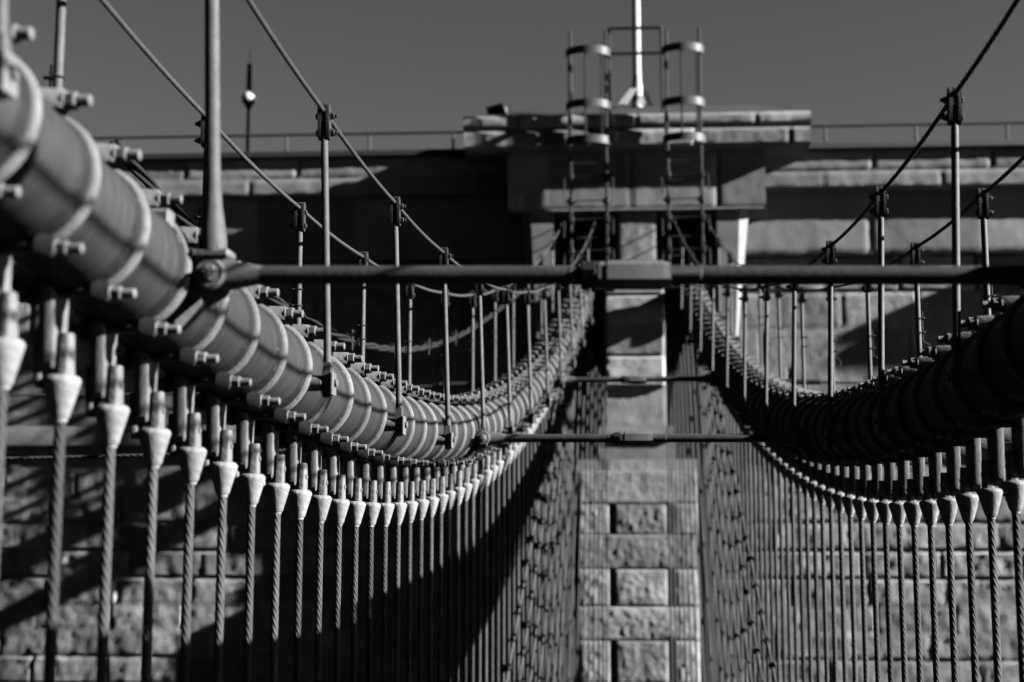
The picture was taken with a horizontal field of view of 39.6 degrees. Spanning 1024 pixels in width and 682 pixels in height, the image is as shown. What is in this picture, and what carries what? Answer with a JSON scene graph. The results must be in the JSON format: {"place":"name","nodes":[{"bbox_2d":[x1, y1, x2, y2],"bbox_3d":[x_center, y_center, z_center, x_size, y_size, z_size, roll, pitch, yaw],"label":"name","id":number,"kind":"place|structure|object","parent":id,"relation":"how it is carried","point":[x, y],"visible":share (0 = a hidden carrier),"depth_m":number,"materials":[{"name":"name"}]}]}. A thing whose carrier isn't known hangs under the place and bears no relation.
{"place":"outdoors","nodes":[
{"label":"outdoors","id":0,"kind":"place"},
{"bbox_2d":[8,0,1023,153],"label":"sky","id":1,"kind":"structure","parent":0,"point":[379,65],"materials":[{"name":"grey"}]},
{"bbox_2d":[674,0,1020,289],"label":"hand rope","id":2,"kind":"object","parent":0,"point":[994,36],"visible":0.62,"depth_m":6.50,"materials":[{"name":"metal"}]},
{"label":"bridge deck","id":3,"kind":"structure","parent":0,"visible":0},
{"bbox_2d":[0,105,1023,681],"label":"bridge tower","id":4,"kind":"structure","parent":3,"relation":"on","point":[784,191],"depth_m":23.14,"materials":[{"name":"stone"}]},
{"bbox_2d":[91,131,463,152],"bbox_3d":[-6.629,-3.295,24.001,11.720,0.324,0.080,0,-8,3],"label":"railing","id":5,"kind":"object","parent":4,"relation":"on","point":[369,134],"visible":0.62,"depth_m":23.82,"materials":[{"name":"metal"}]},
{"bbox_2d":[0,24,593,500],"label":"cable","id":6,"kind":"object","parent":4,"relation":"attached to","point":[98,242],"visible":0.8,"depth_m":4.97,"materials":[{"name":"paint"}]},
{"bbox_2d":[0,0,19,100],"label":"handrail post","id":7,"kind":"object","parent":6,"relation":"attached to","point":[9,70],"visible":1,"depth_m":3.29,"materials":[{"name":"metal"}]},
{"bbox_2d":[246,0,594,293],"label":"hand rope","id":8,"kind":"object","parent":7,"relation":"attached to","point":[263,23],"visible":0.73,"depth_m":6.63,"materials":[{"name":"metal"}]},
{"bbox_2d":[0,292,25,546],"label":"suspender","id":9,"kind":"object","parent":6,"relation":"hanging from","point":[12,347],"visible":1,"depth_m":3.89,"materials":[{"name":"metal"}]},
{"bbox_2d":[12,0,65,292],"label":"handrail post","id":10,"kind":"object","parent":6,"relation":"attached to","point":[19,280],"visible":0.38,"depth_m":4.86,"materials":[{"name":"metal"}]},
{"bbox_2d":[32,333,80,681],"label":"suspender","id":11,"kind":"object","parent":6,"relation":"hanging from","point":[61,385],"visible":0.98,"depth_m":4.23,"materials":[{"name":"metal"}]},
{"bbox_2d":[84,365,129,681],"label":"suspender","id":12,"kind":"object","parent":6,"relation":"hanging from","point":[111,414],"visible":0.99,"depth_m":4.58,"materials":[{"name":"metal"}]},
{"bbox_2d":[129,392,170,681],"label":"suspender","id":13,"kind":"object","parent":6,"relation":"hanging from","point":[153,438],"visible":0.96,"depth_m":4.94,"materials":[{"name":"metal"}]},
{"bbox_2d":[167,413,206,681],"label":"suspender","id":14,"kind":"object","parent":6,"relation":"hanging from","point":[191,456],"visible":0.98,"depth_m":5.30,"materials":[{"name":"metal"}]},
{"bbox_2d":[191,0,226,269],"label":"handrail post","id":15,"kind":"object","parent":6,"relation":"attached to","point":[212,236],"visible":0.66,"depth_m":4.75,"materials":[{"name":"metal"}]},
{"bbox_2d":[201,430,237,681],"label":"suspender","id":16,"kind":"object","parent":6,"relation":"hanging from","point":[223,470],"visible":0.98,"depth_m":5.66,"materials":[{"name":"metal"}]},
{"bbox_2d":[232,444,264,681],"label":"suspender","id":17,"kind":"object","parent":6,"relation":"hanging from","point":[252,481],"visible":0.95,"depth_m":6.01,"materials":[{"name":"metal"}]},
{"bbox_2d":[260,455,289,681],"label":"suspender","id":18,"kind":"object","parent":6,"relation":"hanging from","point":[277,491],"visible":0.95,"depth_m":6.37,"materials":[{"name":"metal"}]},
{"bbox_2d":[285,202,306,323],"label":"handrail post","id":19,"kind":"object","parent":6,"relation":"attached to","point":[299,225],"visible":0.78,"depth_m":7.75,"materials":[{"name":"metal"}]},
{"bbox_2d":[285,463,311,681],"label":"suspender","id":20,"kind":"object","parent":6,"relation":"hanging from","point":[299,497],"visible":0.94,"depth_m":6.73,"materials":[{"name":"metal"}]},
{"bbox_2d":[108,138,521,354],"bbox_3d":[-0.828,-0.621,13.598,0.071,2.194,14.484,-1,-8,8],"label":"service line","id":21,"kind":"object","parent":6,"relation":"attached to","point":[139,173],"visible":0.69,"depth_m":9.71,"materials":[{"name":"metal"}]},
{"bbox_2d":[309,470,331,681],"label":"suspender","id":22,"kind":"object","parent":6,"relation":"hanging from","point":[320,502],"visible":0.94,"depth_m":7.09,"materials":[{"name":"metal"}]},
{"bbox_2d":[306,104,337,397],"bbox_3d":[-0.832,-0.404,6.222,0.160,1.307,0.075,-1,-8,5],"label":"handrail post","id":23,"kind":"object","parent":6,"relation":"attached to","point":[325,383],"visible":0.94,"depth_m":6.21,"materials":[{"name":"metal"}]},
{"bbox_2d":[329,475,349,681],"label":"suspender","id":24,"kind":"object","parent":6,"relation":"hanging from","point":[339,504],"visible":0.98,"depth_m":7.45,"materials":[{"name":"metal"}]},
{"bbox_2d":[347,478,365,681],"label":"suspender","id":25,"kind":"object","parent":6,"relation":"hanging from","point":[356,508],"visible":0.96,"depth_m":7.81,"materials":[{"name":"metal"}]},
{"bbox_2d":[363,480,380,681],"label":"suspender","id":26,"kind":"object","parent":6,"relation":"hanging from","point":[372,510],"visible":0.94,"depth_m":8.17,"materials":[{"name":"metal"}]},
{"bbox_2d":[377,482,394,681],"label":"suspender","id":27,"kind":"object","parent":6,"relation":"hanging from","point":[386,511],"visible":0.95,"depth_m":8.54,"materials":[{"name":"metal"}]},
{"bbox_2d":[383,196,407,436],"bbox_3d":[-0.637,-0.139,7.664,0.160,1.307,0.075,-1,-8,5],"label":"handrail post","id":28,"kind":"object","parent":6,"relation":"attached to","point":[398,424],"visible":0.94,"depth_m":7.64,"materials":[{"name":"metal"}]},
{"bbox_2d":[392,482,406,681],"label":"suspender","id":29,"kind":"object","parent":6,"relation":"hanging from","point":[399,510],"visible":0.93,"depth_m":8.89,"materials":[{"name":"metal"}]},
{"bbox_2d":[404,482,418,681],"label":"suspender","id":30,"kind":"object","parent":6,"relation":"hanging from","point":[411,508],"visible":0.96,"depth_m":9.25,"materials":[{"name":"metal"}]},
{"bbox_2d":[410,480,428,681],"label":"suspender","id":31,"kind":"object","parent":6,"relation":"hanging from","point":[422,501],"visible":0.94,"depth_m":9.62,"materials":[{"name":"metal"}]},
{"bbox_2d":[421,479,438,681],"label":"suspender","id":32,"kind":"object","parent":6,"relation":"hanging from","point":[432,498],"visible":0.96,"depth_m":9.98,"materials":[{"name":"metal"}]},
{"bbox_2d":[431,477,448,681],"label":"suspender","id":33,"kind":"object","parent":6,"relation":"hanging from","point":[442,496],"visible":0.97,"depth_m":10.34,"materials":[{"name":"metal"}]},
{"bbox_2d":[435,247,454,449],"bbox_3d":[-0.441,0.041,9.117,0.160,1.307,0.075,-1,-8,5],"label":"handrail post","id":34,"kind":"object","parent":6,"relation":"attached to","point":[447,439],"visible":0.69,"depth_m":9.09,"materials":[{"name":"metal"}]},
{"bbox_2d":[440,474,456,681],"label":"suspender","id":35,"kind":"object","parent":6,"relation":"hanging from","point":[450,492],"visible":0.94,"depth_m":10.70,"materials":[{"name":"metal"}]},
{"bbox_2d":[454,471,464,681],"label":"suspender","id":36,"kind":"object","parent":6,"relation":"hanging from","point":[459,489],"visible":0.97,"depth_m":11.07,"materials":[{"name":"metal"}]},
{"bbox_2d":[462,467,472,681],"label":"suspender","id":37,"kind":"object","parent":6,"relation":"hanging from","point":[466,485],"visible":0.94,"depth_m":11.43,"materials":[{"name":"metal"}]},
{"bbox_2d":[463,464,479,681],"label":"suspender","id":38,"kind":"object","parent":6,"relation":"hanging from","point":[474,481],"visible":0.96,"depth_m":11.79,"materials":[{"name":"metal"}]},
{"bbox_2d":[470,460,485,681],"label":"suspender","id":39,"kind":"object","parent":6,"relation":"hanging from","point":[481,477],"visible":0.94,"depth_m":12.15,"materials":[{"name":"metal"}]},
{"bbox_2d":[472,285,487,447],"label":"handrail post","id":40,"kind":"object","parent":6,"relation":"attached to","point":[479,291],"visible":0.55,"depth_m":10.57,"materials":[{"name":"metal"}]},
{"bbox_2d":[483,456,492,681],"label":"suspender","id":41,"kind":"object","parent":6,"relation":"hanging from","point":[487,472],"visible":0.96,"depth_m":12.51,"materials":[{"name":"metal"}]},
{"bbox_2d":[490,453,497,681],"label":"suspender","id":42,"kind":"object","parent":6,"relation":"hanging from","point":[493,467],"visible":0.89,"depth_m":12.87,"materials":[{"name":"metal"}]},
{"bbox_2d":[490,452,503,681],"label":"suspender","id":43,"kind":"object","parent":6,"relation":"hanging from","point":[499,462],"visible":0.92,"depth_m":13.24,"materials":[{"name":"metal"}]},
{"bbox_2d":[501,448,508,681],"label":"suspender","id":44,"kind":"object","parent":6,"relation":"hanging from","point":[505,457],"visible":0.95,"depth_m":13.59,"materials":[{"name":"metal"}]},
{"bbox_2d":[501,286,515,433],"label":"handrail post","id":45,"kind":"object","parent":6,"relation":"attached to","point":[506,302],"visible":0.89,"depth_m":12.04,"materials":[{"name":"metal"}]},
{"bbox_2d":[507,444,513,681],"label":"suspender","id":46,"kind":"object","parent":6,"relation":"hanging from","point":[510,452],"visible":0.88,"depth_m":13.98,"materials":[{"name":"metal"}]},
{"bbox_2d":[512,442,518,681],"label":"suspender","id":47,"kind":"object","parent":6,"relation":"hanging from","point":[515,447],"visible":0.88,"depth_m":14.34,"materials":[{"name":"metal"}]},
{"bbox_2d":[516,442,522,679],"bbox_3d":[0.046,3.721,14.496,0.149,5.684,0.114,3,-8,-19],"label":"suspender","id":48,"kind":"object","parent":6,"relation":"hanging from","point":[519,444],"visible":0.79,"depth_m":14.70,"materials":[{"name":"metal"}]},
{"bbox_2d":[525,423,531,681],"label":"suspender","id":49,"kind":"object","parent":6,"relation":"hanging from","point":[526,554],"visible":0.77,"depth_m":15.43,"materials":[{"name":"metal"}]},
{"bbox_2d":[193,258,1023,292],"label":"tie rod","id":50,"kind":"object","parent":6,"relation":"attached to","point":[212,275],"visible":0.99,"depth_m":4.57,"materials":[{"name":"paint"}]},
{"bbox_2d":[556,374,716,384],"bbox_3d":[1.431,0.441,16.362,1.845,0.116,0.140,-1,-8,5],"label":"tie rod","id":51,"kind":"object","parent":6,"relation":"attached to","point":[636,379],"visible":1,"depth_m":16.34,"materials":[{"name":"paint"}]},
{"bbox_2d":[476,430,800,445],"bbox_3d":[0.914,0.710,10.392,2.376,0.116,0.140,0,-8,5],"label":"tie rod","id":52,"kind":"object","parent":6,"relation":"attached to","point":[792,437],"visible":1,"depth_m":10.37,"materials":[{"name":"paint"}]},
{"bbox_2d":[563,30,614,291],"bbox_3d":[1.201,-2.872,22.350,0.802,4.195,0.441,-1,-8,5],"label":"caged ladder","id":53,"kind":"object","parent":4,"relation":"attached to","point":[605,103],"visible":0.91,"depth_m":22.32,"materials":[{"name":"metal"}]},
{"bbox_2d":[618,0,652,106],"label":"flagpole","id":54,"kind":"object","parent":4,"relation":"on","point":[634,92],"visible":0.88,"depth_m":23.61,"materials":[{"name":"white metal"}]},
{"bbox_2d":[607,26,663,113],"bbox_3d":[1.975,-4.328,22.760,0.885,1.450,0.068,0,-8,3],"label":"gangway frame","id":55,"kind":"object","parent":4,"relation":"on","point":[637,53],"visible":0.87,"depth_m":22.77,"materials":[{"name":"metal"}]},
{"bbox_2d":[660,27,710,290],"bbox_3d":[2.695,-2.890,22.219,0.762,4.195,0.441,-1,-8,5],"label":"caged ladder","id":56,"kind":"object","parent":4,"relation":"attached to","point":[697,100],"visible":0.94,"depth_m":22.19,"materials":[{"name":"metal"}]},
{"bbox_2d":[677,284,1023,499],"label":"cable","id":57,"kind":"object","parent":4,"relation":"attached to","point":[938,422],"visible":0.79,"depth_m":7.34,"materials":[{"name":"paint"}]},
{"bbox_2d":[744,426,755,681],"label":"suspender","id":58,"kind":"object","parent":57,"relation":"hanging from","point":[746,431],"visible":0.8,"depth_m":15.24,"materials":[{"name":"metal"}]},
{"bbox_2d":[749,430,759,681],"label":"suspender","id":59,"kind":"object","parent":57,"relation":"hanging from","point":[755,538],"visible":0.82,"depth_m":14.86,"materials":[{"name":"metal"}]},
{"bbox_2d":[753,431,764,681],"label":"suspender","id":60,"kind":"object","parent":57,"relation":"hanging from","point":[760,552],"visible":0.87,"depth_m":14.48,"materials":[{"name":"metal"}]},
{"bbox_2d":[757,442,769,681],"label":"suspender","id":61,"kind":"object","parent":57,"relation":"hanging from","point":[760,446],"visible":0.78,"depth_m":14.12,"materials":[{"name":"metal"}]},
{"bbox_2d":[759,285,774,433],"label":"handrail post","id":62,"kind":"object","parent":57,"relation":"attached to","point":[765,428],"visible":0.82,"depth_m":11.85,"materials":[{"name":"metal"}]},
{"bbox_2d":[762,443,774,681],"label":"suspender","id":63,"kind":"object","parent":57,"relation":"hanging from","point":[766,451],"visible":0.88,"depth_m":13.75,"materials":[{"name":"metal"}]},
{"bbox_2d":[767,446,780,681],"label":"suspender","id":64,"kind":"object","parent":57,"relation":"hanging from","point":[771,456],"visible":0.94,"depth_m":13.38,"materials":[{"name":"metal"}]},
{"bbox_2d":[773,449,786,681],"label":"suspender","id":65,"kind":"object","parent":57,"relation":"hanging from","point":[777,461],"visible":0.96,"depth_m":13.01,"materials":[{"name":"metal"}]},
{"bbox_2d":[779,451,792,681],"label":"suspender","id":66,"kind":"object","parent":57,"relation":"hanging from","point":[783,466],"visible":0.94,"depth_m":12.65,"materials":[{"name":"metal"}]},
{"bbox_2d":[785,455,798,681],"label":"suspender","id":67,"kind":"object","parent":57,"relation":"hanging from","point":[789,471],"visible":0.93,"depth_m":12.28,"materials":[{"name":"metal"}]},
{"bbox_2d":[786,285,804,446],"bbox_3d":[2.075,0.117,10.379,0.160,1.307,0.075,-1,-8,5],"label":"handrail post","id":68,"kind":"object","parent":57,"relation":"attached to","point":[794,288],"visible":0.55,"depth_m":10.36,"materials":[{"name":"metal"}]},
{"bbox_2d":[792,458,805,681],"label":"suspender","id":69,"kind":"object","parent":57,"relation":"hanging from","point":[796,476],"visible":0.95,"depth_m":11.92,"materials":[{"name":"metal"}]},
{"bbox_2d":[799,462,815,681],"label":"suspender","id":70,"kind":"object","parent":57,"relation":"hanging from","point":[803,480],"visible":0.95,"depth_m":11.55,"materials":[{"name":"metal"}]},
{"bbox_2d":[806,466,823,681],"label":"suspender","id":71,"kind":"object","parent":57,"relation":"hanging from","point":[811,484],"visible":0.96,"depth_m":11.19,"materials":[{"name":"metal"}]},
{"bbox_2d":[814,469,828,681],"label":"suspender","id":72,"kind":"object","parent":57,"relation":"hanging from","point":[819,488],"visible":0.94,"depth_m":10.82,"materials":[{"name":"metal"}]},
{"bbox_2d":[822,472,837,681],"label":"suspender","id":73,"kind":"object","parent":57,"relation":"hanging from","point":[828,491],"visible":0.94,"depth_m":10.46,"materials":[{"name":"metal"}]},
{"bbox_2d":[821,240,843,447],"bbox_3d":[2.012,0.013,8.903,0.160,1.307,0.075,-1,-8,5],"label":"handrail post","id":74,"kind":"object","parent":57,"relation":"attached to","point":[831,437],"visible":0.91,"depth_m":8.88,"materials":[{"name":"metal"}]},
{"bbox_2d":[832,475,847,681],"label":"suspender","id":75,"kind":"object","parent":57,"relation":"hanging from","point":[837,495],"visible":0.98,"depth_m":10.09,"materials":[{"name":"metal"}]},
{"bbox_2d":[841,477,859,681],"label":"suspender","id":76,"kind":"object","parent":57,"relation":"hanging from","point":[847,498],"visible":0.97,"depth_m":9.73,"materials":[{"name":"metal"}]},
{"bbox_2d":[852,479,871,681],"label":"suspender","id":77,"kind":"object","parent":57,"relation":"hanging from","point":[858,505],"visible":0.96,"depth_m":9.36,"materials":[{"name":"metal"}]},
{"bbox_2d":[863,480,880,681],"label":"suspender","id":78,"kind":"object","parent":57,"relation":"hanging from","point":[870,502],"visible":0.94,"depth_m":9.00,"materials":[{"name":"metal"}]},
{"bbox_2d":[869,186,898,433],"bbox_3d":[1.949,-0.170,7.438,0.160,1.307,0.075,-1,-8,5],"label":"handrail post","id":79,"kind":"object","parent":57,"relation":"attached to","point":[882,421],"visible":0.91,"depth_m":7.41,"materials":[{"name":"metal"}]},
{"bbox_2d":[875,480,893,681],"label":"suspender","id":80,"kind":"object","parent":57,"relation":"hanging from","point":[883,510],"visible":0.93,"depth_m":8.64,"materials":[{"name":"metal"}]},
{"bbox_2d":[889,480,907,681],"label":"suspender","id":81,"kind":"object","parent":57,"relation":"hanging from","point":[897,510],"visible":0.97,"depth_m":8.27,"materials":[{"name":"metal"}]},
{"bbox_2d":[903,479,923,681],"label":"suspender","id":82,"kind":"object","parent":57,"relation":"hanging from","point":[912,509],"visible":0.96,"depth_m":7.91,"materials":[{"name":"metal"}]},
{"bbox_2d":[909,242,930,369],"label":"handrail post","id":83,"kind":"object","parent":57,"relation":"attached to","point":[915,253],"visible":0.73,"depth_m":8.88,"materials":[{"name":"metal"}]},
{"bbox_2d":[919,476,939,681],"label":"suspender","id":84,"kind":"object","parent":57,"relation":"hanging from","point":[929,508],"visible":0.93,"depth_m":7.54,"materials":[{"name":"metal"}]},
{"bbox_2d":[936,472,958,681],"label":"suspender","id":85,"kind":"object","parent":57,"relation":"hanging from","point":[946,502],"visible":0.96,"depth_m":7.18,"materials":[{"name":"metal"}]},
{"bbox_2d":[940,87,979,392],"bbox_3d":[1.886,-0.436,5.985,0.160,1.307,0.075,-1,-8,5],"label":"handrail post","id":86,"kind":"object","parent":57,"relation":"attached to","point":[958,377],"visible":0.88,"depth_m":5.97,"materials":[{"name":"metal"}]},
{"bbox_2d":[955,467,979,681],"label":"suspender","id":87,"kind":"object","parent":57,"relation":"hanging from","point":[967,501],"visible":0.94,"depth_m":6.82,"materials":[{"name":"metal"}]},
{"bbox_2d":[975,188,1001,315],"bbox_3d":[2.507,-0.181,7.390,0.160,1.256,0.075,-1,-8,5],"label":"handrail post","id":88,"kind":"object","parent":57,"relation":"attached to","point":[983,212],"visible":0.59,"depth_m":7.44,"materials":[{"name":"metal"}]},
{"bbox_2d":[977,460,1005,681],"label":"suspender","id":89,"kind":"object","parent":57,"relation":"hanging from","point":[989,495],"visible":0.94,"depth_m":6.45,"materials":[{"name":"metal"}]},
{"bbox_2d":[1001,451,1023,681],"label":"suspender","id":90,"kind":"object","parent":57,"relation":"hanging from","point":[1012,486],"visible":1,"depth_m":6.09,"materials":[{"name":"metal"}]},
{"bbox_2d":[810,121,1023,142],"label":"railing","id":91,"kind":"object","parent":4,"relation":"on","point":[915,125],"visible":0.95,"depth_m":23.22,"materials":[{"name":"metal"}]},
{"bbox_2d":[505,285,576,681],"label":"stay cable","id":92,"kind":"object","parent":3,"relation":"attached to","point":[519,607],"visible":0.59,"depth_m":15.29,"materials":[{"name":"metal"}]},
{"bbox_2d":[516,285,578,681],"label":"stay cable","id":93,"kind":"object","parent":3,"relation":"attached to","point":[532,593],"visible":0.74,"depth_m":16.12,"materials":[{"name":"metal"}]},
{"bbox_2d":[528,366,569,681],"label":"stay cable","id":94,"kind":"object","parent":3,"relation":"attached to","point":[536,627],"visible":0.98,"depth_m":16.86,"materials":[{"name":"metal"}]},
{"bbox_2d":[538,366,571,681],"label":"stay cable","id":95,"kind":"object","parent":3,"relation":"attached to","point":[543,636],"visible":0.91,"depth_m":17.59,"materials":[{"name":"metal"}]},
{"bbox_2d":[545,350,575,681],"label":"stay cable","id":96,"kind":"object","parent":3,"relation":"attached to","point":[550,633],"visible":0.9,"depth_m":18.28,"materials":[{"name":"metal"}]},
{"bbox_2d":[690,337,712,681],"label":"stay cable","id":97,"kind":"object","parent":3,"relation":"attached to","point":[708,623],"visible":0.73,"depth_m":19.80,"materials":[{"name":"metal"}]},
{"bbox_2d":[697,349,734,681],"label":"stay cable","id":98,"kind":"object","parent":3,"relation":"attached to","point":[729,639],"visible":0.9,"depth_m":18.12,"materials":[{"name":"metal"}]},
{"bbox_2d":[701,365,742,681],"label":"stay cable","id":99,"kind":"object","parent":3,"relation":"attached to","point":[724,544],"visible":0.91,"depth_m":17.41,"materials":[{"name":"metal"}]},
{"bbox_2d":[692,285,763,681],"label":"stay cable","id":100,"kind":"object","parent":3,"relation":"attached to","point":[746,592],"visible":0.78,"depth_m":15.96,"materials":[{"name":"metal"}]},
{"bbox_2d":[703,365,752,681],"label":"stay cable","id":101,"kind":"object","parent":3,"relation":"attached to","point":[743,630],"visible":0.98,"depth_m":16.69,"materials":[{"name":"metal"}]},
{"bbox_2d":[694,285,776,681],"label":"stay cable","id":102,"kind":"object","parent":3,"relation":"attached to","point":[761,612],"visible":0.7,"depth_m":15.07,"materials":[{"name":"metal"}]},
{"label":"handrail post","id":103,"kind":"object","parent":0,"visible":0},
{"bbox_2d":[99,0,562,296],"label":"hand rope","id":104,"kind":"object","parent":103,"relation":"attached to","point":[151,57],"visible":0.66,"depth_m":6.62,"materials":[{"name":"metal"}]},
{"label":"handrail post","id":105,"kind":"object","parent":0,"visible":0},
{"bbox_2d":[707,155,1023,291],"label":"hand rope","id":106,"kind":"object","parent":105,"relation":"attached to","point":[991,186],"visible":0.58,"depth_m":8.32,"materials":[{"name":"metal"}]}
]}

